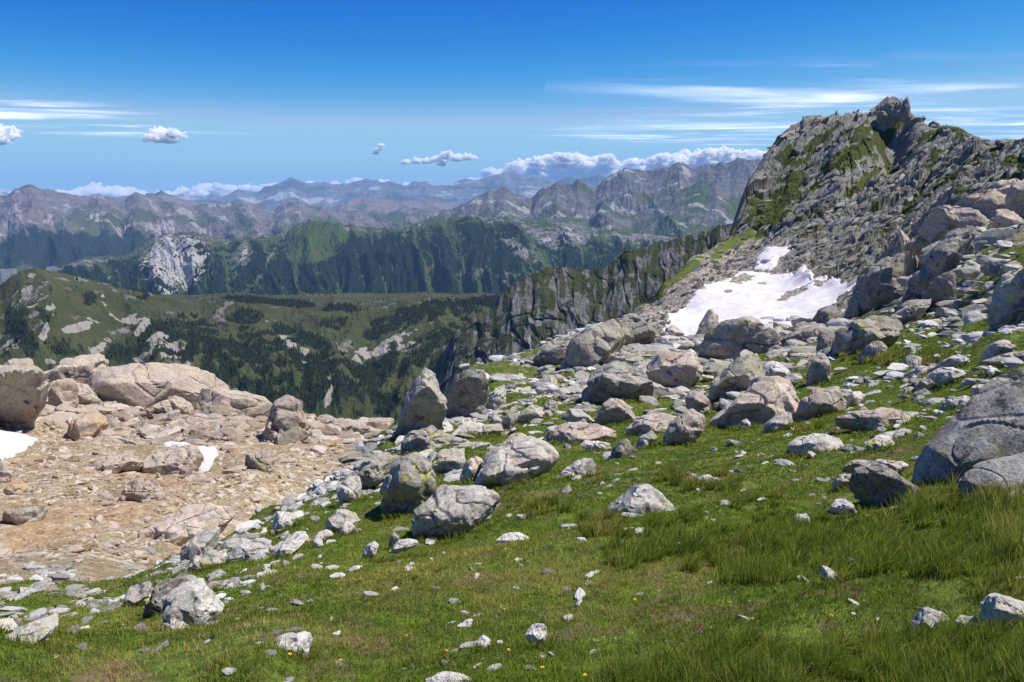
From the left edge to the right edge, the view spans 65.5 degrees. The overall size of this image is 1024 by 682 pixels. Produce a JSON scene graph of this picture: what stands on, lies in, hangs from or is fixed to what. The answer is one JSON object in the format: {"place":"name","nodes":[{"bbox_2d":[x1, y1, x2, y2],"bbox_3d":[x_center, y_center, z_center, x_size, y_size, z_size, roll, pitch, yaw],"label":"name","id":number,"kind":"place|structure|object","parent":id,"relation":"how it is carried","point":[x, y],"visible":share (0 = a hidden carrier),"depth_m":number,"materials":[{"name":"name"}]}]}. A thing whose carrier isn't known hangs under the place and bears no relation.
{"place":"outdoors","nodes":[
{"label":"outdoors","id":0,"kind":"place"},
{"bbox_2d":[0,184,440,268],"bbox_3d":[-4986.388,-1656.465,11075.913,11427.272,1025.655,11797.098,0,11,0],"label":"mountain range","id":1,"kind":"structure","parent":0,"point":[44,227],"depth_m":9452.05,"materials":[{"name":"stone"}]},
{"bbox_2d":[0,267,498,425],"bbox_3d":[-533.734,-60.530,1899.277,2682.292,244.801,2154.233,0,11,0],"label":"mountain","id":2,"kind":"structure","parent":0,"point":[75,319],"depth_m":1653.30,"materials":[{"name":"plant"}]},
{"bbox_2d":[3,270,501,417],"bbox_3d":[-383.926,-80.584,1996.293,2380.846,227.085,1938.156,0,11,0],"label":"conifer wood","id":3,"kind":"object","parent":2,"relation":"on","point":[471,301],"visible":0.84,"depth_m":1612.75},
{"bbox_2d":[145,190,452,212],"bbox_3d":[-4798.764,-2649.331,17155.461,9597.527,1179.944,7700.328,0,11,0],"label":"mountain range","id":4,"kind":"structure","parent":0,"point":[364,205],"depth_m":17471.42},
{"bbox_2d":[0,172,606,209],"bbox_3d":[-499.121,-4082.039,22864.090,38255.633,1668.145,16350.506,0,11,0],"label":"mountain range","id":5,"kind":"structure","parent":0,"point":[334,196],"depth_m":23722.21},
{"bbox_2d":[0,214,674,295],"bbox_3d":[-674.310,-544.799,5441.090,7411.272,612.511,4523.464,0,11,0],"label":"mountain range","id":6,"kind":"structure","parent":0,"point":[306,243],"depth_m":5036.66,"materials":[{"name":"plant"}]},
{"bbox_2d":[2,216,662,295],"bbox_3d":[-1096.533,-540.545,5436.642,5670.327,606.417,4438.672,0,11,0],"label":"conifer wood","id":7,"kind":"object","parent":6,"relation":"on","point":[105,279],"visible":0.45,"depth_m":4798.02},
{"bbox_2d":[0,96,1023,681],"bbox_3d":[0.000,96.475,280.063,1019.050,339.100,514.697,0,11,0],"label":"ground","id":8,"kind":"structure","parent":0,"point":[852,182],"depth_m":19.40,"materials":[{"name":"plant"}]},
{"bbox_2d":[2,480,35,495],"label":"boulder","id":9,"kind":"object","parent":8,"relation":"on","point":[20,487],"visible":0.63,"depth_m":37.93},
{"bbox_2d":[0,430,38,459],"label":"snow patch","id":10,"kind":"object","parent":8,"relation":"on","point":[12,444],"visible":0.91,"depth_m":50.47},
{"bbox_2d":[0,358,49,427],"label":"boulder","id":11,"kind":"object","parent":8,"relation":"on","point":[24,384],"visible":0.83,"depth_m":54.75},
{"bbox_2d":[2,506,47,524],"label":"boulder","id":12,"kind":"object","parent":8,"relation":"on","point":[33,514],"visible":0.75,"depth_m":31.18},
{"bbox_2d":[6,613,58,642],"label":"boulder","id":13,"kind":"object","parent":8,"relation":"on","point":[46,626],"visible":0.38,"depth_m":3.86,"materials":[{"name":"stone"}]},
{"bbox_2d":[48,378,78,410],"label":"boulder","id":14,"kind":"object","parent":8,"relation":"on","point":[64,390],"visible":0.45,"depth_m":62.90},
{"bbox_2d":[44,353,108,384],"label":"boulder","id":15,"kind":"object","parent":8,"relation":"on","point":[79,369],"visible":0.42,"depth_m":69.73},
{"bbox_2d":[67,411,108,440],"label":"boulder","id":16,"kind":"object","parent":8,"relation":"on","point":[92,424],"visible":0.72,"depth_m":56.59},
{"bbox_2d":[78,384,101,404],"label":"boulder","id":17,"kind":"object","parent":8,"relation":"on","point":[87,395],"visible":0.29,"depth_m":65.37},
{"bbox_2d":[68,404,125,414],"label":"boulder","id":18,"kind":"object","parent":8,"relation":"on","point":[94,407],"visible":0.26,"depth_m":62.63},
{"bbox_2d":[90,453,145,473],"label":"boulder","id":19,"kind":"object","parent":8,"relation":"on","point":[121,463],"visible":0.78,"depth_m":45.73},
{"bbox_2d":[121,581,152,606],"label":"boulder","id":20,"kind":"object","parent":8,"relation":"on","point":[141,592],"visible":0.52,"depth_m":8.03,"materials":[{"name":"stone"}]},
{"bbox_2d":[117,478,165,502],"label":"boulder","id":21,"kind":"object","parent":8,"relation":"on","point":[140,490],"visible":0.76,"depth_m":37.57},
{"bbox_2d":[87,362,228,407],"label":"boulder","id":22,"kind":"object","parent":8,"relation":"on","point":[146,385],"visible":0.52,"depth_m":67.80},
{"bbox_2d":[143,574,196,615],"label":"boulder","id":23,"kind":"object","parent":8,"relation":"on","point":[162,588],"visible":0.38,"depth_m":6.61,"materials":[{"name":"stone"}]},
{"bbox_2d":[149,395,193,415],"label":"boulder","id":24,"kind":"object","parent":8,"relation":"on","point":[175,402],"visible":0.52,"depth_m":66.06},
{"bbox_2d":[141,444,203,474],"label":"boulder","id":25,"kind":"object","parent":8,"relation":"on","point":[179,457],"visible":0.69,"depth_m":46.80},
{"bbox_2d":[137,502,234,545],"bbox_3d":[-12.355,7.200,29.619,2.661,1.948,3.007,7,13,32],"label":"boulder","id":26,"kind":"object","parent":8,"relation":"on","point":[182,525],"visible":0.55,"depth_m":29.14,"materials":[{"name":"beige stone"}]},
{"bbox_2d":[162,441,217,471],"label":"snow patch","id":27,"kind":"object","parent":8,"relation":"on","point":[210,453],"visible":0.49,"depth_m":51.34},
{"bbox_2d":[162,578,224,631],"bbox_3d":[-2.084,1.741,5.108,0.389,0.315,0.398,9,14,40],"label":"boulder","id":28,"kind":"object","parent":8,"relation":"on","point":[196,600],"visible":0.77,"depth_m":5.04,"materials":[{"name":"white stone"}]},
{"bbox_2d":[0,388,393,557],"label":"boulder pile","id":29,"kind":"object","parent":8,"relation":"on","point":[195,422],"visible":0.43,"depth_m":59.65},
{"bbox_2d":[180,527,219,559],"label":"boulder","id":30,"kind":"object","parent":8,"relation":"on","point":[202,542],"visible":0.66,"depth_m":11.35,"materials":[{"name":"stone"}]},
{"bbox_2d":[183,550,224,572],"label":"boulder","id":31,"kind":"object","parent":8,"relation":"on","point":[195,563],"visible":0.68,"depth_m":9.41,"materials":[{"name":"stone"}]},
{"bbox_2d":[195,388,271,417],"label":"boulder","id":32,"kind":"object","parent":8,"relation":"on","point":[246,404],"visible":0.64,"depth_m":67.40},
{"bbox_2d":[227,538,272,562],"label":"boulder","id":33,"kind":"object","parent":8,"relation":"on","point":[243,551],"visible":0.73,"depth_m":9.49,"materials":[{"name":"white stone"}]},
{"bbox_2d":[0,364,513,581],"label":"scree","id":34,"kind":"structure","parent":8,"relation":"on","point":[54,442],"depth_m":43.17,"materials":[{"name":"gravel"}]},
{"bbox_2d":[245,449,276,472],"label":"boulder","id":35,"kind":"object","parent":8,"relation":"on","point":[263,460],"visible":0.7,"depth_m":47.23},
{"bbox_2d":[272,510,303,530],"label":"boulder","id":36,"kind":"object","parent":8,"relation":"on","point":[282,519],"visible":0.87,"depth_m":12.71,"materials":[{"name":"white stone"}]},
{"bbox_2d":[262,395,315,445],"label":"boulder","id":37,"kind":"object","parent":8,"relation":"on","point":[287,422],"visible":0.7,"depth_m":56.61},
{"bbox_2d":[272,531,308,558],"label":"boulder","id":38,"kind":"object","parent":8,"relation":"on","point":[295,542],"visible":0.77,"depth_m":9.17,"materials":[{"name":"white stone"}]},
{"bbox_2d":[275,631,312,657],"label":"boulder","id":39,"kind":"object","parent":8,"relation":"on","point":[300,639],"visible":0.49,"depth_m":3.83,"materials":[{"name":"white stone"}]},
{"bbox_2d":[326,509,359,533],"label":"boulder","id":40,"kind":"object","parent":8,"relation":"on","point":[336,519],"visible":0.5,"depth_m":10.69,"materials":[{"name":"stone"}]},
{"bbox_2d":[336,476,361,504],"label":"boulder","id":41,"kind":"object","parent":8,"relation":"on","point":[350,488],"visible":0.66,"depth_m":13.72,"materials":[{"name":"stone"}]},
{"bbox_2d":[351,452,400,489],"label":"boulder","id":42,"kind":"object","parent":8,"relation":"on","point":[372,471],"visible":0.69,"depth_m":15.26,"materials":[{"name":"stone"}]},
{"bbox_2d":[379,452,435,514],"bbox_3d":[-1.569,2.239,12.036,0.885,1.120,0.988,0,11,0],"label":"boulder","id":43,"kind":"object","parent":8,"relation":"on","point":[409,484],"visible":0.73,"depth_m":11.68,"materials":[{"name":"stone"}]},
{"bbox_2d":[393,367,446,436],"bbox_3d":[-2.772,2.080,23.688,1.716,2.554,1.187,0,11,0],"label":"boulder","id":44,"kind":"object","parent":8,"relation":"on","point":[425,403],"visible":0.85,"depth_m":23.47,"materials":[{"name":"stone"}]},
{"bbox_2d":[400,425,449,454],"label":"boulder","id":45,"kind":"object","parent":8,"relation":"on","point":[430,437],"visible":0.62,"depth_m":19.30,"materials":[{"name":"stone"}]},
{"bbox_2d":[425,671,470,681],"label":"boulder","id":46,"kind":"object","parent":8,"relation":"on","point":[441,676],"visible":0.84,"depth_m":3.37,"materials":[{"name":"white stone"}]},
{"bbox_2d":[430,448,465,473],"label":"boulder","id":47,"kind":"object","parent":8,"relation":"on","point":[444,461],"visible":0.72,"depth_m":15.71,"materials":[{"name":"stone"}]},
{"bbox_2d":[411,484,499,537],"bbox_3d":[-0.666,2.042,9.237,0.984,0.699,0.832,-4,11,-20],"label":"boulder","id":48,"kind":"object","parent":8,"relation":"on","point":[442,511],"visible":0.77,"depth_m":8.97,"materials":[{"name":"stone"}]},
{"bbox_2d":[445,368,489,417],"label":"boulder","id":49,"kind":"object","parent":8,"relation":"on","point":[467,392],"visible":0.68,"depth_m":28.68,"materials":[{"name":"stone"}]},
{"bbox_2d":[460,456,482,482],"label":"boulder","id":50,"kind":"object","parent":8,"relation":"on","point":[472,467],"visible":0.45,"depth_m":13.26,"materials":[{"name":"stone"}]},
{"bbox_2d":[486,384,505,409],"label":"boulder","id":51,"kind":"object","parent":8,"relation":"on","point":[497,397],"visible":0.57,"depth_m":30.49,"materials":[{"name":"white stone"}]},
{"bbox_2d":[0,252,1023,681],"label":"turf","id":52,"kind":"structure","parent":8,"relation":"on","point":[422,566],"depth_m":4.92,"materials":[{"name":"green plant"}]},
{"bbox_2d":[0,172,1023,681],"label":"scree","id":53,"kind":"structure","parent":8,"relation":"on","point":[66,572],"depth_m":17.64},
{"bbox_2d":[475,436,558,485],"bbox_3d":[0.070,2.098,12.996,1.390,0.955,1.229,0,11,0],"label":"boulder","id":54,"kind":"object","parent":8,"relation":"on","point":[519,459],"visible":0.74,"depth_m":12.60,"materials":[{"name":"stone"}]},
{"bbox_2d":[517,405,544,422],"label":"boulder","id":55,"kind":"object","parent":8,"relation":"on","point":[528,413],"visible":0.59,"depth_m":25.19,"materials":[{"name":"stone"}]},
{"bbox_2d":[525,623,546,645],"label":"boulder","id":56,"kind":"object","parent":8,"relation":"on","point":[533,630],"visible":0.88,"depth_m":3.80,"materials":[{"name":"white stone"}]},
{"bbox_2d":[532,340,569,365],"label":"boulder","id":57,"kind":"object","parent":8,"relation":"on","point":[552,352],"visible":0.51,"depth_m":45.06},
{"bbox_2d":[556,458,595,478],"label":"boulder","id":58,"kind":"object","parent":8,"relation":"on","point":[583,465],"visible":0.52,"depth_m":12.11,"materials":[{"name":"white stone"}]},
{"bbox_2d":[551,421,615,443],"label":"boulder","id":59,"kind":"object","parent":8,"relation":"on","point":[573,432],"visible":0.66,"depth_m":18.62,"materials":[{"name":"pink stone"}]},
{"bbox_2d":[559,318,626,370],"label":"boulder","id":60,"kind":"object","parent":8,"relation":"on","point":[593,344],"visible":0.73,"depth_m":41.67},
{"bbox_2d":[594,398,635,425],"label":"boulder","id":61,"kind":"object","parent":8,"relation":"on","point":[613,410],"visible":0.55,"depth_m":22.06,"materials":[{"name":"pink stone"}]},
{"bbox_2d":[581,360,653,403],"bbox_3d":[3.732,1.702,28.323,2.564,1.996,2.718,0,11,0],"label":"boulder","id":62,"kind":"object","parent":8,"relation":"on","point":[613,379],"visible":0.55,"depth_m":27.45,"materials":[{"name":"stone"}]},
{"bbox_2d":[610,438,633,458],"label":"boulder","id":63,"kind":"object","parent":8,"relation":"on","point":[623,448],"visible":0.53,"depth_m":14.41,"materials":[{"name":"stone"}]},
{"bbox_2d":[599,349,645,363],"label":"boulder","id":64,"kind":"object","parent":8,"relation":"on","point":[629,356],"visible":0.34,"depth_m":41.65,"materials":[{"name":"stone"}]},
{"bbox_2d":[616,313,658,345],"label":"boulder","id":65,"kind":"object","parent":8,"relation":"on","point":[639,329],"visible":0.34,"depth_m":52.39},
{"bbox_2d":[608,484,674,514],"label":"boulder","id":66,"kind":"object","parent":8,"relation":"on","point":[642,498],"visible":0.5,"depth_m":7.76,"materials":[{"name":"white stone"}]},
{"bbox_2d":[626,413,676,435],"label":"boulder","id":67,"kind":"object","parent":8,"relation":"on","point":[644,424],"visible":0.59,"depth_m":18.63,"materials":[{"name":"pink stone"}]},
{"bbox_2d":[323,227,1023,501],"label":"boulder pile","id":68,"kind":"object","parent":8,"relation":"on","point":[973,311],"visible":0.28,"depth_m":36.47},
{"bbox_2d":[645,351,702,388],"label":"boulder","id":69,"kind":"object","parent":8,"relation":"on","point":[684,369],"visible":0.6,"depth_m":30.68,"materials":[{"name":"grey stone"}]},
{"bbox_2d":[663,409,704,444],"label":"boulder","id":70,"kind":"object","parent":8,"relation":"on","point":[687,426],"visible":0.75,"depth_m":15.61,"materials":[{"name":"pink stone"}]},
{"bbox_2d":[685,390,711,413],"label":"boulder","id":71,"kind":"object","parent":8,"relation":"on","point":[698,401],"visible":0.73,"depth_m":22.96,"materials":[{"name":"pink stone"}]},
{"bbox_2d":[708,353,764,403],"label":"boulder","id":72,"kind":"object","parent":8,"relation":"on","point":[738,374],"visible":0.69,"depth_m":25.77,"materials":[{"name":"stone"}]},
{"bbox_2d":[698,316,781,358],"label":"boulder","id":73,"kind":"object","parent":8,"relation":"on","point":[728,338],"visible":0.73,"depth_m":41.54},
{"bbox_2d":[708,376,799,426],"bbox_3d":[5.528,1.498,18.087,2.034,1.441,1.747,3,11,16],"label":"boulder","id":74,"kind":"object","parent":8,"relation":"on","point":[763,399],"visible":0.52,"depth_m":17.54,"materials":[{"name":"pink stone"}]},
{"bbox_2d":[662,264,855,335],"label":"snow patch","id":75,"kind":"object","parent":8,"relation":"on","point":[753,298],"visible":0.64,"depth_m":101.69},
{"bbox_2d":[695,309,718,334],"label":"boulder","id":76,"kind":"object","parent":75,"relation":"on","point":[709,321],"visible":0.41,"depth_m":76.84,"materials":[{"name":"stone"}]},
{"bbox_2d":[753,240,792,270],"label":"snow patch","id":77,"kind":"object","parent":8,"relation":"on","point":[769,256],"visible":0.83,"depth_m":137.20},
{"bbox_2d":[763,361,789,377],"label":"boulder","id":78,"kind":"object","parent":8,"relation":"on","point":[772,368],"visible":0.32,"depth_m":27.90,"materials":[{"name":"white stone"}]},
{"bbox_2d":[763,411,792,432],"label":"boulder","id":79,"kind":"object","parent":8,"relation":"on","point":[776,421],"visible":0.65,"depth_m":15.41,"materials":[{"name":"stone"}]},
{"bbox_2d":[780,325,821,346],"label":"boulder","id":80,"kind":"object","parent":8,"relation":"on","point":[802,333],"visible":0.32,"depth_m":42.96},
{"bbox_2d":[784,433,843,455],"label":"boulder","id":81,"kind":"object","parent":8,"relation":"on","point":[823,442],"visible":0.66,"depth_m":11.46,"materials":[{"name":"white stone"}]},
{"bbox_2d":[806,352,832,385],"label":"boulder","id":82,"kind":"object","parent":8,"relation":"on","point":[819,368],"visible":0.73,"depth_m":24.18,"materials":[{"name":"stone"}]},
{"bbox_2d":[795,386,846,421],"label":"boulder","id":83,"kind":"object","parent":8,"relation":"on","point":[821,401],"visible":0.64,"depth_m":16.62,"materials":[{"name":"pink stone"}]},
{"bbox_2d":[812,305,838,322],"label":"boulder","id":84,"kind":"object","parent":8,"relation":"on","point":[826,314],"visible":0.53,"depth_m":66.11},
{"bbox_2d":[816,329,834,351],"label":"boulder","id":85,"kind":"object","parent":8,"relation":"on","point":[825,338],"visible":0.43,"depth_m":35.54,"materials":[{"name":"stone"}]},
{"bbox_2d":[633,112,1023,333],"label":"scree","id":86,"kind":"structure","parent":8,"relation":"on","point":[840,299],"depth_m":141.76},
{"bbox_2d":[828,499,856,515],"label":"boulder","id":87,"kind":"object","parent":8,"relation":"on","point":[836,505],"visible":0.81,"depth_m":6.66,"materials":[{"name":"white stone"}]},
{"bbox_2d":[831,315,902,355],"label":"boulder","id":88,"kind":"object","parent":8,"relation":"on","point":[852,337],"visible":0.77,"depth_m":31.21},
{"bbox_2d":[857,341,887,363],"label":"boulder","id":89,"kind":"object","parent":8,"relation":"on","point":[872,348],"visible":0.64,"depth_m":27.02,"materials":[{"name":"stone"}]},
{"bbox_2d":[835,407,917,430],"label":"boulder","id":90,"kind":"object","parent":8,"relation":"on","point":[860,420],"visible":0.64,"depth_m":12.43,"materials":[{"name":"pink stone"}]},
{"bbox_2d":[737,132,1017,281],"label":"crags","id":91,"kind":"structure","parent":8,"relation":"on","point":[981,171],"depth_m":145.54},
{"bbox_2d":[852,251,904,315],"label":"boulder","id":92,"kind":"object","parent":8,"relation":"on","point":[878,284],"visible":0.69,"depth_m":63.16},
{"bbox_2d":[848,464,920,504],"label":"boulder","id":93,"kind":"object","parent":8,"relation":"on","point":[876,484],"visible":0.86,"depth_m":7.11,"materials":[{"name":"stone"}]},
{"bbox_2d":[876,97,896,128],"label":"rock pinnacle","id":94,"kind":"object","parent":8,"relation":"on","point":[885,113],"visible":0.92,"depth_m":188.78,"materials":[{"name":"stone"}]},
{"bbox_2d":[899,228,918,275],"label":"boulder","id":95,"kind":"object","parent":8,"relation":"on","point":[910,262],"visible":0.48,"depth_m":71.26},
{"bbox_2d":[889,299,930,323],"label":"boulder","id":96,"kind":"object","parent":8,"relation":"on","point":[915,310],"visible":0.68,"depth_m":37.73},
{"bbox_2d":[910,607,948,632],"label":"boulder","id":97,"kind":"object","parent":8,"relation":"on","point":[923,613],"visible":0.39,"depth_m":3.15,"materials":[{"name":"white stone"}]},
{"bbox_2d":[898,225,976,309],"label":"boulder","id":98,"kind":"object","parent":8,"relation":"on","point":[947,252],"visible":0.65,"depth_m":43.93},
{"bbox_2d":[921,270,956,311],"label":"boulder","id":99,"kind":"object","parent":8,"relation":"on","point":[942,287],"visible":0.47,"depth_m":38.62,"materials":[{"name":"stone"}]},
{"bbox_2d":[928,367,969,386],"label":"boulder","id":100,"kind":"object","parent":8,"relation":"on","point":[943,376],"visible":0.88,"depth_m":14.74,"materials":[{"name":"white stone"}]},
{"bbox_2d":[928,354,969,373],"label":"boulder","id":101,"kind":"object","parent":8,"relation":"on","point":[956,359],"visible":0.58,"depth_m":16.77,"materials":[{"name":"white stone"}]},
{"bbox_2d":[903,191,1006,255],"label":"boulder","id":102,"kind":"object","parent":8,"relation":"on","point":[940,222],"visible":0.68,"depth_m":63.71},
{"bbox_2d":[912,367,1023,484],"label":"boulder","id":103,"kind":"object","parent":8,"relation":"on","point":[985,422],"visible":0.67,"depth_m":7.31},
{"bbox_2d":[958,452,1023,497],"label":"boulder","id":104,"kind":"object","parent":8,"relation":"on","point":[1006,468],"visible":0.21,"depth_m":5.91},
{"bbox_2d":[978,339,1017,363],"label":"boulder","id":105,"kind":"object","parent":8,"relation":"on","point":[999,347],"visible":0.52,"depth_m":15.48,"materials":[{"name":"stone"}]},
{"bbox_2d":[979,593,1023,627],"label":"boulder","id":106,"kind":"object","parent":8,"relation":"on","point":[992,605],"visible":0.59,"depth_m":2.85,"materials":[{"name":"stone"}]},
{"bbox_2d":[987,268,1023,330],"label":"boulder","id":107,"kind":"object","parent":8,"relation":"on","point":[1006,306],"visible":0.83,"depth_m":21.59,"materials":[{"name":"stone"}]},
{"bbox_2d":[991,209,1023,227],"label":"boulder","id":108,"kind":"object","parent":8,"relation":"on","point":[1003,218],"visible":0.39,"depth_m":52.40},
{"bbox_2d":[1005,179,1023,215],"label":"boulder","id":109,"kind":"object","parent":8,"relation":"on","point":[1014,199],"visible":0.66,"depth_m":55.20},
{"bbox_2d":[0,324,1023,681],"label":"long grass","id":110,"kind":"structure","parent":0,"point":[992,520],"depth_m":4.51,"materials":[{"name":"plant"}]},
{"bbox_2d":[0,0,1023,196],"label":"sky","id":111,"kind":"structure","parent":0,"point":[173,97],"materials":[{"name":"blue"}]},
{"bbox_2d":[399,223,732,395],"bbox_3d":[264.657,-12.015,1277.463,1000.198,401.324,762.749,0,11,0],"label":"rock ridge","id":112,"kind":"object","parent":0,"point":[526,313],"visible":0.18,"depth_m":1282.59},
{"bbox_2d":[427,157,760,219],"bbox_3d":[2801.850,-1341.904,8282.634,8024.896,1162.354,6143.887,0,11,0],"label":"mountain range","id":113,"kind":"structure","parent":0,"point":[627,191],"depth_m":8620.28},
{"bbox_2d":[546,179,744,237],"bbox_3d":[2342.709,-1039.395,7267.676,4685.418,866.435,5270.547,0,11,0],"label":"mountain range","id":114,"kind":"structure","parent":0,"point":[703,205],"depth_m":7132.30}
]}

